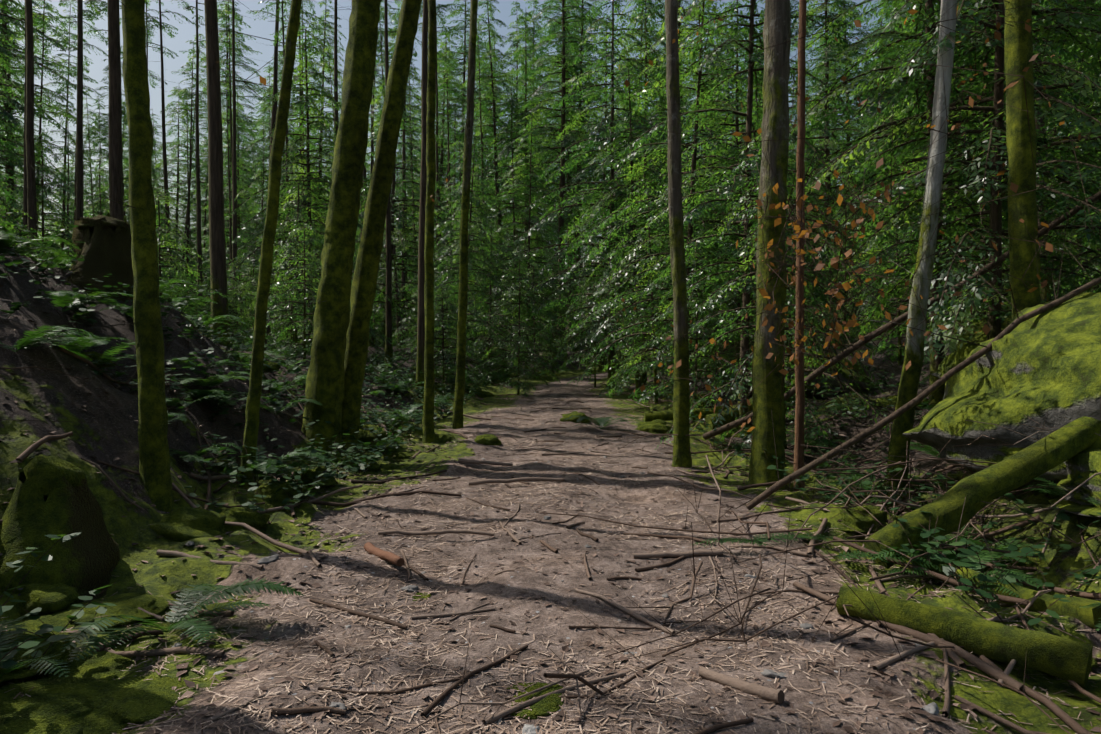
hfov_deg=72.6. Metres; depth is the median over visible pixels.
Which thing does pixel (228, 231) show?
hemlock
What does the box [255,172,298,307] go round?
big hemlock
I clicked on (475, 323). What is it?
small hemlock
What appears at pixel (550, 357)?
small hemlock
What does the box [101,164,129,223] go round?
hemlock
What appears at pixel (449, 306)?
small hemlock
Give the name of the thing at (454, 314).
small hemlock
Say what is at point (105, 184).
big hemlock
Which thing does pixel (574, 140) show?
big hemlock
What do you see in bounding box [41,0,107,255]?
fir pole
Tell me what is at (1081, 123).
hemlock
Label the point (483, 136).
big fir
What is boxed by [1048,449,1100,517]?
boulder
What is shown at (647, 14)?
hemlock
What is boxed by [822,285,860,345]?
small hemlock
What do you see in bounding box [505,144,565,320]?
hemlock
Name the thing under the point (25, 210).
fir pole
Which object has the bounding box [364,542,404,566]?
red stick
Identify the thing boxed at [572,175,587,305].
big hemlock
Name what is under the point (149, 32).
fir pole
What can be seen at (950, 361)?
back boulder
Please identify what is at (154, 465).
thin maple tree
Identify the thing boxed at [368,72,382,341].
fir pole
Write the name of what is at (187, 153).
fir pole
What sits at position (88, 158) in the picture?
fir pole
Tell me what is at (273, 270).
hemlock
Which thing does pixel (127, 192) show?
hemlock
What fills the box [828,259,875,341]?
small hemlock
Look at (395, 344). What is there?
hemlock
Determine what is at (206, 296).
small hemlock
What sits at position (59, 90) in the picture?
fir pole
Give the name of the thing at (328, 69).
fir pole
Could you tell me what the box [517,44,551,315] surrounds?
fir pole
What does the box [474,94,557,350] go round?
hemlock
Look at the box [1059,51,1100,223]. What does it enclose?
hemlock
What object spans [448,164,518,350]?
hemlock
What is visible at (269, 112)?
fir pole
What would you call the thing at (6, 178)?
big hemlock
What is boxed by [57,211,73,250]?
hemlock
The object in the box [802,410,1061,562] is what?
brush pile
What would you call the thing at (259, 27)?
sky
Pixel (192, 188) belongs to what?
big fir
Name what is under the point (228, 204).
big fir
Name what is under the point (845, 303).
small hemlock
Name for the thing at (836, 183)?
big hemlock
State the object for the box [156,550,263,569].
long stick
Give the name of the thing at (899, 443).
alder tree
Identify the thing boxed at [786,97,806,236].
big hemlock
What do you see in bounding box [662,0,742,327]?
big hemlock
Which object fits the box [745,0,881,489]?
trunk
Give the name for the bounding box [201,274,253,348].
small hemlock
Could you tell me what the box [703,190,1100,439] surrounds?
fallen pole
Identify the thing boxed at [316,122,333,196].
big hemlock
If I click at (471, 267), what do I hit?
cedar
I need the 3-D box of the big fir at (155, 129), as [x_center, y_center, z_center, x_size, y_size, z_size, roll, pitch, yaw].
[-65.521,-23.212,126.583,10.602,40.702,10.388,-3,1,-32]
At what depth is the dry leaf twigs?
7.23 m
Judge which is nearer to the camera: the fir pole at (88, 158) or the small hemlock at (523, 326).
the small hemlock at (523, 326)
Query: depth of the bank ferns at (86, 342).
8.94 m
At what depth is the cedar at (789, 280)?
23.66 m
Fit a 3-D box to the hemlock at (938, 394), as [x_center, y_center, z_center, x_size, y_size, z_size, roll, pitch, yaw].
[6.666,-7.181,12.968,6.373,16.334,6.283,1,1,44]
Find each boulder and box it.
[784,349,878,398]
[902,292,1100,491]
[931,303,1044,382]
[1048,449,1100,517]
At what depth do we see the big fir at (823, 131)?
147.29 m
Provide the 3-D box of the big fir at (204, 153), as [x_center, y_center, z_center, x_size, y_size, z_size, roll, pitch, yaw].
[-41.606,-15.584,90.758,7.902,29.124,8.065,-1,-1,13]
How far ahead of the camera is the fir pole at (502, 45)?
62.76 m
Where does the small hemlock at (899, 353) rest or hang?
on the forest ground
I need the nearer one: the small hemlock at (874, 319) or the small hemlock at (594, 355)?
the small hemlock at (594, 355)
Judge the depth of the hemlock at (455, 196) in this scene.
38.45 m
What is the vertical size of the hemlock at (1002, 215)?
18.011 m
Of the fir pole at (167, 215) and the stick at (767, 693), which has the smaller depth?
the stick at (767, 693)
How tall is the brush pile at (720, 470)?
1.624 m
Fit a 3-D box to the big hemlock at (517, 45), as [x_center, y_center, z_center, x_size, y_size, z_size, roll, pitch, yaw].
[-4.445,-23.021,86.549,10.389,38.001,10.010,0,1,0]
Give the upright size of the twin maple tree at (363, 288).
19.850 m
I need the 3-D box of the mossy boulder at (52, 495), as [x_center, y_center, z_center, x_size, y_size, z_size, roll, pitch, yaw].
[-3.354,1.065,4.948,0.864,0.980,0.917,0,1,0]
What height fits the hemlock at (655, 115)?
14.458 m
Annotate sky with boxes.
[0,0,1070,295]
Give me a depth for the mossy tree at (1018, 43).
7.92 m
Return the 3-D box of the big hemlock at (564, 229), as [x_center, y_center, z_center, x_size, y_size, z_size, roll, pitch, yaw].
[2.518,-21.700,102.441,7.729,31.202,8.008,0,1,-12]
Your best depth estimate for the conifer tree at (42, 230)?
32.93 m
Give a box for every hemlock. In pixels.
[0,0,73,248]
[0,0,91,203]
[0,3,83,231]
[0,8,50,251]
[0,64,57,265]
[0,87,17,227]
[0,171,45,263]
[38,163,54,251]
[44,152,73,251]
[44,158,86,263]
[54,151,93,232]
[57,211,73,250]
[69,98,127,250]
[71,100,130,249]
[74,176,108,248]
[90,172,106,215]
[91,196,108,215]
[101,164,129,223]
[105,175,206,327]
[123,161,193,291]
[152,87,208,302]
[152,139,178,273]
[153,192,233,322]
[158,239,210,335]
[167,143,228,313]
[167,278,209,332]
[180,138,285,343]
[182,275,209,316]
[194,276,247,350]
[195,87,278,305]
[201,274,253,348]
[207,185,256,289]
[226,257,284,349]
[227,219,255,334]
[227,265,272,351]
[234,181,350,355]
[238,285,272,350]
[242,62,305,347]
[249,22,325,276]
[249,223,323,358]
[250,207,301,353]
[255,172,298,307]
[256,227,300,312]
[270,290,306,355]
[270,309,301,354]
[273,0,359,277]
[273,260,320,352]
[288,152,356,332]
[288,244,393,361]
[292,166,321,294]
[298,268,375,351]
[306,27,472,350]
[312,125,329,214]
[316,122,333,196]
[325,101,375,236]
[352,231,384,342]
[354,183,393,332]
[355,14,435,345]
[356,99,396,244]
[373,313,382,345]
[374,139,447,346]
[377,272,400,347]
[392,264,436,347]
[395,32,476,261]
[395,93,420,267]
[398,286,491,395]
[399,281,452,343]
[402,172,472,349]
[404,299,417,347]
[405,295,475,374]
[407,138,444,273]
[411,141,506,343]
[413,278,483,373]
[434,223,547,385]
[434,301,471,352]
[443,194,488,308]
[446,0,557,350]
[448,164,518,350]
[466,305,507,359]
[467,300,487,350]
[471,115,587,372]
[471,257,560,396]
[472,300,509,370]
[473,12,582,347]
[474,39,508,246]
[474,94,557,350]
[475,302,535,383]
[478,1,553,327]
[479,101,508,231]
[491,0,582,255]
[495,0,637,359]
[497,0,701,388]
[500,202,548,321]
[501,262,576,378]
[501,281,548,359]
[502,71,558,256]
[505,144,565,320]
[509,309,543,357]
[520,215,566,337]
[522,316,556,371]
[524,259,591,372]
[530,119,566,256]
[536,292,582,363]
[542,5,607,309]
[543,182,597,328]
[545,218,566,332]
[547,103,584,318]
[557,0,722,387]
[557,16,642,371]
[558,274,634,386]
[559,0,692,379]
[571,0,825,395]
[571,330,598,367]
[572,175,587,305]
[575,222,608,352]
[576,179,722,403]
[604,327,647,374]
[614,58,724,374]
[617,253,751,422]
[619,0,909,428]
[625,109,662,319]
[638,105,683,309]
[655,112,891,454]
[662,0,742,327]
[666,277,734,376]
[689,141,732,345]
[710,28,757,356]
[716,295,753,355]
[721,252,832,363]
[726,53,763,245]
[729,0,840,312]
[755,0,891,345]
[759,0,1100,408]
[784,228,855,353]
[784,247,848,352]
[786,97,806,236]
[795,6,869,311]
[795,33,844,228]
[795,174,854,343]
[804,0,1100,361]
[810,207,897,344]
[813,156,973,364]
[822,168,864,298]
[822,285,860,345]
[827,0,1053,328]
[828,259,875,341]
[835,0,1100,334]
[840,62,977,331]
[844,21,920,334]
[846,72,967,334]
[852,0,1100,303]
[855,255,895,342]
[960,55,1086,308]
[976,0,1100,281]
[1002,1,1100,285]
[1004,0,1098,280]
[1049,177,1100,295]
[1053,244,1084,291]
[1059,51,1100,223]
[1060,244,1100,293]
[1067,51,1100,155]
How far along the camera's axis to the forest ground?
5.42 m
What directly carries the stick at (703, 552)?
on the forest ground
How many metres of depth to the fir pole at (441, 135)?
63.75 m
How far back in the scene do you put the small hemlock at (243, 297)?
36.78 m
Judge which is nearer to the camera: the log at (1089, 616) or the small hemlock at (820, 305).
the log at (1089, 616)
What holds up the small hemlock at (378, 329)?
on the forest ground
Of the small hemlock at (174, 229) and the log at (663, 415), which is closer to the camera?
the log at (663, 415)
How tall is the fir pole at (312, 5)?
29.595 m
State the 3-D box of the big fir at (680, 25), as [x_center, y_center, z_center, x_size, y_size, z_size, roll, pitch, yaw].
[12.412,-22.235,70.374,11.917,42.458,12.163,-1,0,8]
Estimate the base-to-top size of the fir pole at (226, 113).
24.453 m
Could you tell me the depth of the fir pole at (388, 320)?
26.78 m
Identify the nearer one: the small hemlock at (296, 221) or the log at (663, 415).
the log at (663, 415)
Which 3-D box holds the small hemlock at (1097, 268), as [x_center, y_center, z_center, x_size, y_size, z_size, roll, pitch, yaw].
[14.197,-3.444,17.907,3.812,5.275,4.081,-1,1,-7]
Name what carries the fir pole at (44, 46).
on the forest ground
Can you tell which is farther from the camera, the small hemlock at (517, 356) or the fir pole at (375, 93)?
the fir pole at (375, 93)
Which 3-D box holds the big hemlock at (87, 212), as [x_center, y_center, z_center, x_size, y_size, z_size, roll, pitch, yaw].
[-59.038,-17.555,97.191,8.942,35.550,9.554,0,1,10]
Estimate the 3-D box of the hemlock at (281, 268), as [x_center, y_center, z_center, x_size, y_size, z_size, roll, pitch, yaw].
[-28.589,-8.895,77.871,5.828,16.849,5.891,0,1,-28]
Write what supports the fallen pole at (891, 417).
on the forest ground
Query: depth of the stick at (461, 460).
9.89 m
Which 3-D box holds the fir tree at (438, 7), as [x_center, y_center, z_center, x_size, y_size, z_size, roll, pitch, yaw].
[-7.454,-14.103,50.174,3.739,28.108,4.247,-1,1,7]
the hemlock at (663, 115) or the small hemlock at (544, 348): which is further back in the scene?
the hemlock at (663, 115)
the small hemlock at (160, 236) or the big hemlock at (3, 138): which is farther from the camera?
the big hemlock at (3, 138)
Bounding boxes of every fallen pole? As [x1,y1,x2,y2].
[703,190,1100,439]
[735,223,1100,509]
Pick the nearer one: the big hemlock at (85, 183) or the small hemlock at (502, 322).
the small hemlock at (502, 322)
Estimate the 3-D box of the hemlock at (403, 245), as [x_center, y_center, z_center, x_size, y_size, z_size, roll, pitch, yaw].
[-7.406,-7.866,33.839,7.469,15.044,6.758,-1,-3,37]
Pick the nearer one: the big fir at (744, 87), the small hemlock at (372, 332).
the small hemlock at (372, 332)
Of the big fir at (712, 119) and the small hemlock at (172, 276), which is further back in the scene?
the big fir at (712, 119)
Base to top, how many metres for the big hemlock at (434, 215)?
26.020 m
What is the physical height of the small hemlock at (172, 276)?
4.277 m
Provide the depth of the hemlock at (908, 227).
15.85 m
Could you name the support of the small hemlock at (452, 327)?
on the forest ground
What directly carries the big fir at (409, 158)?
on the forest ground
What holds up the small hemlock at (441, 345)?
on the forest ground
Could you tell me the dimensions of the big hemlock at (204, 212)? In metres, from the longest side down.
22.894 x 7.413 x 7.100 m
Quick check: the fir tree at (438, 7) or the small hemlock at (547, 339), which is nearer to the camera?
the small hemlock at (547, 339)
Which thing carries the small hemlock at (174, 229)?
on the forest ground
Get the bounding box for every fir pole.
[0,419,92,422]
[6,7,65,246]
[10,0,76,232]
[17,0,75,257]
[38,2,101,258]
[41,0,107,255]
[43,91,98,262]
[49,0,104,253]
[62,0,147,220]
[62,140,108,217]
[71,88,108,216]
[73,0,158,175]
[83,71,128,201]
[93,53,128,218]
[120,0,178,263]
[122,125,152,170]
[145,0,193,286]
[155,0,263,348]
[158,89,207,297]
[161,40,207,309]
[167,34,207,276]
[178,0,231,312]
[203,0,261,262]
[221,65,254,328]
[224,0,251,343]
[241,163,268,241]
[242,103,270,237]
[246,0,317,355]
[255,0,302,350]
[255,65,297,344]
[269,0,321,349]
[286,0,330,350]
[299,0,348,199]
[310,46,342,165]
[337,4,363,235]
[342,10,383,346]
[366,22,384,175]
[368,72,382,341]
[370,0,397,171]
[372,0,408,347]
[376,0,401,363]
[380,0,422,347]
[388,0,468,399]
[399,56,420,289]
[415,84,451,202]
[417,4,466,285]
[435,32,466,342]
[435,42,466,254]
[439,82,477,303]
[453,34,498,336]
[475,33,510,313]
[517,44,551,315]
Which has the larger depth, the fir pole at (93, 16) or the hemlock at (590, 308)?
the hemlock at (590, 308)
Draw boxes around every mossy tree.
[416,0,486,443]
[435,0,477,428]
[588,0,691,467]
[704,0,818,490]
[914,0,1041,318]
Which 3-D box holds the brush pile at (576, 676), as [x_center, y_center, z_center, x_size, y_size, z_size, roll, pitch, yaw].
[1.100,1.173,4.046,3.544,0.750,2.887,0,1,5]
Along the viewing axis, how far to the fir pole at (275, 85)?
35.71 m
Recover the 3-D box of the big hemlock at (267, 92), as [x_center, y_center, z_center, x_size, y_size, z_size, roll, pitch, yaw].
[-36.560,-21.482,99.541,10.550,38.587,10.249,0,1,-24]
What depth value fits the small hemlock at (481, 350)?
34.16 m
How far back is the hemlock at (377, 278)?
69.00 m
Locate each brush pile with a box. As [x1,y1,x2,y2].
[402,497,1085,733]
[540,417,1100,609]
[609,367,936,504]
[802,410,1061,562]
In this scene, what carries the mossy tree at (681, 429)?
on the forest ground
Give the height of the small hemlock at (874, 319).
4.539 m
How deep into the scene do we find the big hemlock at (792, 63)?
57.17 m
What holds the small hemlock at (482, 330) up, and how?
on the forest ground
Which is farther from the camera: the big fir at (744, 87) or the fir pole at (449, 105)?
the big fir at (744, 87)
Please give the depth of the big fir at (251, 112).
131.53 m
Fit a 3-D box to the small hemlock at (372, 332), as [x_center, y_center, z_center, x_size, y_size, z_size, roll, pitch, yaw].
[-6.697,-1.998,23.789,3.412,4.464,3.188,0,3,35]
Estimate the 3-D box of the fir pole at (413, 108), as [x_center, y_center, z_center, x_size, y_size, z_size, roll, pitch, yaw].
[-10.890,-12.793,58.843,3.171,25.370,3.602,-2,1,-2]
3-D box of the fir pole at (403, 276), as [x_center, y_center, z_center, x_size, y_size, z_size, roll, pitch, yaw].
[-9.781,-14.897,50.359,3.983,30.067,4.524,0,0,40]
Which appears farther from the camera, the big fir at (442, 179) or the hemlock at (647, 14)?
the big fir at (442, 179)
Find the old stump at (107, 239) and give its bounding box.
[65,212,133,300]
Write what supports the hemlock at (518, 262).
on the forest ground
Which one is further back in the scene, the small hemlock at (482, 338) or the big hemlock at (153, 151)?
the big hemlock at (153, 151)
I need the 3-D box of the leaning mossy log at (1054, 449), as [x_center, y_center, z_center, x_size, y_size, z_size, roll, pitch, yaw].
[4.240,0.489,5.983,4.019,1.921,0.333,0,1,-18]
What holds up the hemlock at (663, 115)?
on the forest ground
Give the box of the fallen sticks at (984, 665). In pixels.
[0,347,1100,733]
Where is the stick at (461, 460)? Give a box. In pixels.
[458,458,512,465]
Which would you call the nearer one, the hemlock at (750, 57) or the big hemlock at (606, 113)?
the hemlock at (750, 57)
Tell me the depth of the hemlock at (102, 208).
68.37 m
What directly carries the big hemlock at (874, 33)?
on the forest ground
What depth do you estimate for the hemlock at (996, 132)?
10.34 m
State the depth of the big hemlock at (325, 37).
55.83 m
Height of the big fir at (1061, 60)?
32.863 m
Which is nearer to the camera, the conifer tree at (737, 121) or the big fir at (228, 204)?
the conifer tree at (737, 121)
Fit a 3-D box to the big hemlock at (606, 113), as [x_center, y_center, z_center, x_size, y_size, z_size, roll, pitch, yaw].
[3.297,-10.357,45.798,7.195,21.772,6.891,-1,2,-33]
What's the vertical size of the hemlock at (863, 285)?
9.537 m
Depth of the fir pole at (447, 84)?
55.01 m
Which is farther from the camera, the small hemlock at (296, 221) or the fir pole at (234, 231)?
the fir pole at (234, 231)
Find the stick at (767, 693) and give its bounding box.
[698,667,784,703]
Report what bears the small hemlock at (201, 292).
on the forest ground
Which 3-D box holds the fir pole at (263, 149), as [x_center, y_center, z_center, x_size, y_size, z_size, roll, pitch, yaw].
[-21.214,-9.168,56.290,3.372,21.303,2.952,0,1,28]
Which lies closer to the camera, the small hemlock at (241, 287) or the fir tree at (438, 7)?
the small hemlock at (241, 287)
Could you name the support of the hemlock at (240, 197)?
on the forest ground
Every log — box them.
[644,405,730,421]
[705,383,794,429]
[836,585,1092,688]
[863,416,1100,568]
[905,555,1100,628]
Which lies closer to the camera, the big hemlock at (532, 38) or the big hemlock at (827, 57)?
the big hemlock at (827, 57)
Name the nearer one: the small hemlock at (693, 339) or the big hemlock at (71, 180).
the small hemlock at (693, 339)
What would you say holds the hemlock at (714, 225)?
on the forest ground
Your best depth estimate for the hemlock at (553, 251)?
82.89 m
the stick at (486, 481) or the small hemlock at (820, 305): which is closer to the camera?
the stick at (486, 481)
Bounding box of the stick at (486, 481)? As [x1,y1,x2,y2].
[469,477,563,484]
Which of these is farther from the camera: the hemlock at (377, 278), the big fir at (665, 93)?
the big fir at (665, 93)
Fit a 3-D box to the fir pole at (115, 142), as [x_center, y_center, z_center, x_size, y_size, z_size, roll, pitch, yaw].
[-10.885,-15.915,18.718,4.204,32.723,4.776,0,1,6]
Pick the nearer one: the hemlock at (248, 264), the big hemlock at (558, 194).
the hemlock at (248, 264)
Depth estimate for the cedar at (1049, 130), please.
34.74 m
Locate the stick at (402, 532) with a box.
[378,529,493,535]
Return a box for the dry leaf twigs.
[224,0,1100,453]
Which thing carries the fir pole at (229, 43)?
on the forest ground
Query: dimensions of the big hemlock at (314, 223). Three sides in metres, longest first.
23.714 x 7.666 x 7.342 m
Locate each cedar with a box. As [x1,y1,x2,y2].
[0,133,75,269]
[153,190,198,317]
[174,228,210,320]
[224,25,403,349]
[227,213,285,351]
[400,272,415,344]
[411,143,517,374]
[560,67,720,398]
[615,160,703,373]
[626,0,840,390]
[734,166,844,356]
[820,175,900,339]
[953,124,1009,323]
[1002,116,1100,296]
[1004,0,1100,301]
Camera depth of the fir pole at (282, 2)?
32.10 m
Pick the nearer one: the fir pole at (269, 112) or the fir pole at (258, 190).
the fir pole at (269, 112)
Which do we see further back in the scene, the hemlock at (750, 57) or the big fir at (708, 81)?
the big fir at (708, 81)
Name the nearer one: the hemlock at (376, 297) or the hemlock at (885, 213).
the hemlock at (885, 213)
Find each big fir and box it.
[0,0,100,229]
[108,119,129,218]
[150,109,191,261]
[157,0,284,238]
[171,133,207,262]
[180,121,228,311]
[202,131,254,272]
[239,145,259,273]
[240,107,262,276]
[243,175,260,272]
[285,99,312,246]
[396,102,420,277]
[397,26,489,298]
[413,0,509,246]
[416,119,458,274]
[443,28,511,317]
[506,0,619,347]
[527,0,622,351]
[564,82,614,319]
[624,11,694,189]
[628,0,740,171]
[686,23,746,201]
[686,46,735,184]
[726,35,759,173]
[742,25,794,152]
[795,0,889,332]
[807,76,844,184]
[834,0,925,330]
[854,1,925,173]
[868,4,1043,324]
[973,0,1100,134]
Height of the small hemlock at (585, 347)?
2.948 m
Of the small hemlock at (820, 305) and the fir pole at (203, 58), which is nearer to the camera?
the small hemlock at (820, 305)
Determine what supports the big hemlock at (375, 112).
on the forest ground
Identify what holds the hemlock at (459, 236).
on the forest ground
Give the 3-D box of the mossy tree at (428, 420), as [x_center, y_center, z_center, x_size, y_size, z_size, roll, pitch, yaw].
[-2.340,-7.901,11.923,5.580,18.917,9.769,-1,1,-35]
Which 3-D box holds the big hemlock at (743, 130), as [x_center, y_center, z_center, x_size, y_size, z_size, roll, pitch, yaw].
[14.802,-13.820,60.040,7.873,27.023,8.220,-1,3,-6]
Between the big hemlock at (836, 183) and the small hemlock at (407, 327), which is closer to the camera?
the small hemlock at (407, 327)
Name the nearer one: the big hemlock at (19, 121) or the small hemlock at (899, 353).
the small hemlock at (899, 353)
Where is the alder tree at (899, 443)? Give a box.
[861,0,956,501]
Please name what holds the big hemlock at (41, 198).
on the forest ground
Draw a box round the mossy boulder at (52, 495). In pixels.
[0,454,119,603]
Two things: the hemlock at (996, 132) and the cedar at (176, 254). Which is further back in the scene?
the cedar at (176, 254)
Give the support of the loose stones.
on the forest ground
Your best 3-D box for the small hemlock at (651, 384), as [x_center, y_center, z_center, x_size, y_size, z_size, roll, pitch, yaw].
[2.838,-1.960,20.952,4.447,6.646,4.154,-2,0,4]
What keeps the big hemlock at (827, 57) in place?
on the forest ground
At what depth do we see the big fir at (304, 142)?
122.10 m
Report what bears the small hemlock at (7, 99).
on the forest ground
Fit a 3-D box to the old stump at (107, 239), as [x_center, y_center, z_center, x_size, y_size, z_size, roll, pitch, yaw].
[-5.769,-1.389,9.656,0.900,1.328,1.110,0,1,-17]
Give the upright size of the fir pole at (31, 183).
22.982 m
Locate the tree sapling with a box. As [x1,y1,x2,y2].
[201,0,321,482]
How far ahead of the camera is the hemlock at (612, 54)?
26.30 m
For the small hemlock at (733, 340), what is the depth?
31.81 m
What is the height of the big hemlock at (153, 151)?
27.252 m
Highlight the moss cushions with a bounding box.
[0,349,1097,733]
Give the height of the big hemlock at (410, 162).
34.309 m
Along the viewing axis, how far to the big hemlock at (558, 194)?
124.07 m
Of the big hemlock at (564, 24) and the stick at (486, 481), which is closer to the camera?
the stick at (486, 481)
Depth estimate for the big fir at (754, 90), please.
95.40 m
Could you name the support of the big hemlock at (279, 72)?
on the forest ground
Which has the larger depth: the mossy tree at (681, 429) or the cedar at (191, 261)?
the cedar at (191, 261)
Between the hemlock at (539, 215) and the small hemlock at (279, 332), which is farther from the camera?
the hemlock at (539, 215)
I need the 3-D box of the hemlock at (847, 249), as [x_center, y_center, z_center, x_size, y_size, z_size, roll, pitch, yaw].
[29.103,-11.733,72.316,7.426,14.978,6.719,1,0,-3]
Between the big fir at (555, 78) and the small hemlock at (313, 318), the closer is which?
the small hemlock at (313, 318)
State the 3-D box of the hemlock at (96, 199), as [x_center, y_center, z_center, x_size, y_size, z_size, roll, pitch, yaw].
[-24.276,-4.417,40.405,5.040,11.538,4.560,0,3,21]
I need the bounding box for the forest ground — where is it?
[0,240,1100,733]
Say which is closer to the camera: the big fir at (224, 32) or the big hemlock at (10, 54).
the big hemlock at (10, 54)
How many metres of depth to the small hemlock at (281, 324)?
39.61 m
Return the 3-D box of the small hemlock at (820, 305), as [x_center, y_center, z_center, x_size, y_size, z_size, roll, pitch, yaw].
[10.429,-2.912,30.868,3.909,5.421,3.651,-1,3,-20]
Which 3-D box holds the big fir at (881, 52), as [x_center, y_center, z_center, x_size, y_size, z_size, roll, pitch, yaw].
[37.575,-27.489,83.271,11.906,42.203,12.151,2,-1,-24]
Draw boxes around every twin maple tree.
[288,0,402,454]
[341,0,444,450]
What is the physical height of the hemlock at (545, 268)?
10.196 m
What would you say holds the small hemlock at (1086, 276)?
on the forest ground
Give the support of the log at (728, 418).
on the forest ground
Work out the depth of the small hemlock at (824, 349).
27.57 m
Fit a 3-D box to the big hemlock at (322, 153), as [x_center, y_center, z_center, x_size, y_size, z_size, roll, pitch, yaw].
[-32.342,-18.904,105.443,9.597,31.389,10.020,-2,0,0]
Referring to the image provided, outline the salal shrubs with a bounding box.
[0,211,1100,682]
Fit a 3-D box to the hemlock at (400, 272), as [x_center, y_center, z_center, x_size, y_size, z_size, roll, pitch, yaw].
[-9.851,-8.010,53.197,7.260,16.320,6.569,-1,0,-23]
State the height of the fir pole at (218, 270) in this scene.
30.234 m
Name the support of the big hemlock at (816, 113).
on the forest ground
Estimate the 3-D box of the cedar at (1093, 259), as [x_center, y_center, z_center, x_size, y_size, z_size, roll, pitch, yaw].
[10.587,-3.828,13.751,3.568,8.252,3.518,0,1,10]
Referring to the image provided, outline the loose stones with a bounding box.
[18,384,939,733]
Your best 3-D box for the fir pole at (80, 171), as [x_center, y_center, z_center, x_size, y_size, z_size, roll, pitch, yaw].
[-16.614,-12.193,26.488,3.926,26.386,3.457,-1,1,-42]
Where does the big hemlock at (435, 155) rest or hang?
on the forest ground
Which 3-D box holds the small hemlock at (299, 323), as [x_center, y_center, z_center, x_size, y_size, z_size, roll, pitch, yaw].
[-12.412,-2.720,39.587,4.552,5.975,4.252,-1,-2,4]
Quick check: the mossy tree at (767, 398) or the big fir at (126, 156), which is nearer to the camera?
the mossy tree at (767, 398)
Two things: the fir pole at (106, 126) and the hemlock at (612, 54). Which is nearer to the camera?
the hemlock at (612, 54)
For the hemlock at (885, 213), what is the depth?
32.81 m
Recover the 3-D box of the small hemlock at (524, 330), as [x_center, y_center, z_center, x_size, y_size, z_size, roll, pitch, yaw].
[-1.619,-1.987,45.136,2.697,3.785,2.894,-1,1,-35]
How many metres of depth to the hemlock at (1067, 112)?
44.06 m
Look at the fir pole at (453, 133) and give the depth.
66.09 m
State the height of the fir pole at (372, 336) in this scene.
23.486 m
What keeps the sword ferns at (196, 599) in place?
on the forest ground
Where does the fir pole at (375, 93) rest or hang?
on the forest ground
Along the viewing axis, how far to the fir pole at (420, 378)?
18.77 m
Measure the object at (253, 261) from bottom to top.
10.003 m
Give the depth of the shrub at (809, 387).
16.13 m
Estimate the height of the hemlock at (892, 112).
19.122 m
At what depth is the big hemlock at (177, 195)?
76.42 m
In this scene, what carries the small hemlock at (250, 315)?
on the forest ground
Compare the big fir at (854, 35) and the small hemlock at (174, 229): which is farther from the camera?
the big fir at (854, 35)
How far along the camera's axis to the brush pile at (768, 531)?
5.72 m
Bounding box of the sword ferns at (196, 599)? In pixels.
[0,221,1100,678]
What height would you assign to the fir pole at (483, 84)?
22.242 m
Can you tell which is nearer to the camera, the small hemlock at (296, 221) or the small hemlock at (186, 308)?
the small hemlock at (296, 221)
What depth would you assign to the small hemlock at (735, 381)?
11.39 m
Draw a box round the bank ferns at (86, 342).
[0,232,384,408]
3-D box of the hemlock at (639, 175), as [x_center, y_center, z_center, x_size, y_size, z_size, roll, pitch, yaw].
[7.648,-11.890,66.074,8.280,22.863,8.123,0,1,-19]
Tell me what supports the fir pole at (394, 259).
on the forest ground
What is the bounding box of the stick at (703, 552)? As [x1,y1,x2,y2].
[634,549,722,558]
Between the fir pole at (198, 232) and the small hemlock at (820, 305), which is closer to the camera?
the small hemlock at (820, 305)
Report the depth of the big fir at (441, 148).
71.41 m
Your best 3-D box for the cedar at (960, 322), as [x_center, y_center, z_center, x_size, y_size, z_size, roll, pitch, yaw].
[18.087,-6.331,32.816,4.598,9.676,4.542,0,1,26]
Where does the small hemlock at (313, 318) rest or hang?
on the forest ground
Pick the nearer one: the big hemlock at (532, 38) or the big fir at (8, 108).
the big fir at (8, 108)
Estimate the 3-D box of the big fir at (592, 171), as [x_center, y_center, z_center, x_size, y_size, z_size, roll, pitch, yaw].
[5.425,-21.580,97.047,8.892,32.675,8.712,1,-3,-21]
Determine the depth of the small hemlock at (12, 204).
16.77 m
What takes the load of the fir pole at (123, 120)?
on the forest ground
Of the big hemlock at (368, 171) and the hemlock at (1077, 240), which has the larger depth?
the big hemlock at (368, 171)
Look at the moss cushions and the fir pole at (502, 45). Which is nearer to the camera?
the moss cushions
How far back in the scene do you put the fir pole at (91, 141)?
61.57 m
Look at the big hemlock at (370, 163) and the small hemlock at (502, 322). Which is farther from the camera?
the big hemlock at (370, 163)
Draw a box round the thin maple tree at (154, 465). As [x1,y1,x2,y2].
[43,0,181,511]
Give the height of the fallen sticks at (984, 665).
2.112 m
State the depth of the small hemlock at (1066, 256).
41.01 m
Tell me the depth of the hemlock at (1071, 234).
24.78 m
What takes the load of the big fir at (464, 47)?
on the forest ground
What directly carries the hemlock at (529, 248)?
on the forest ground

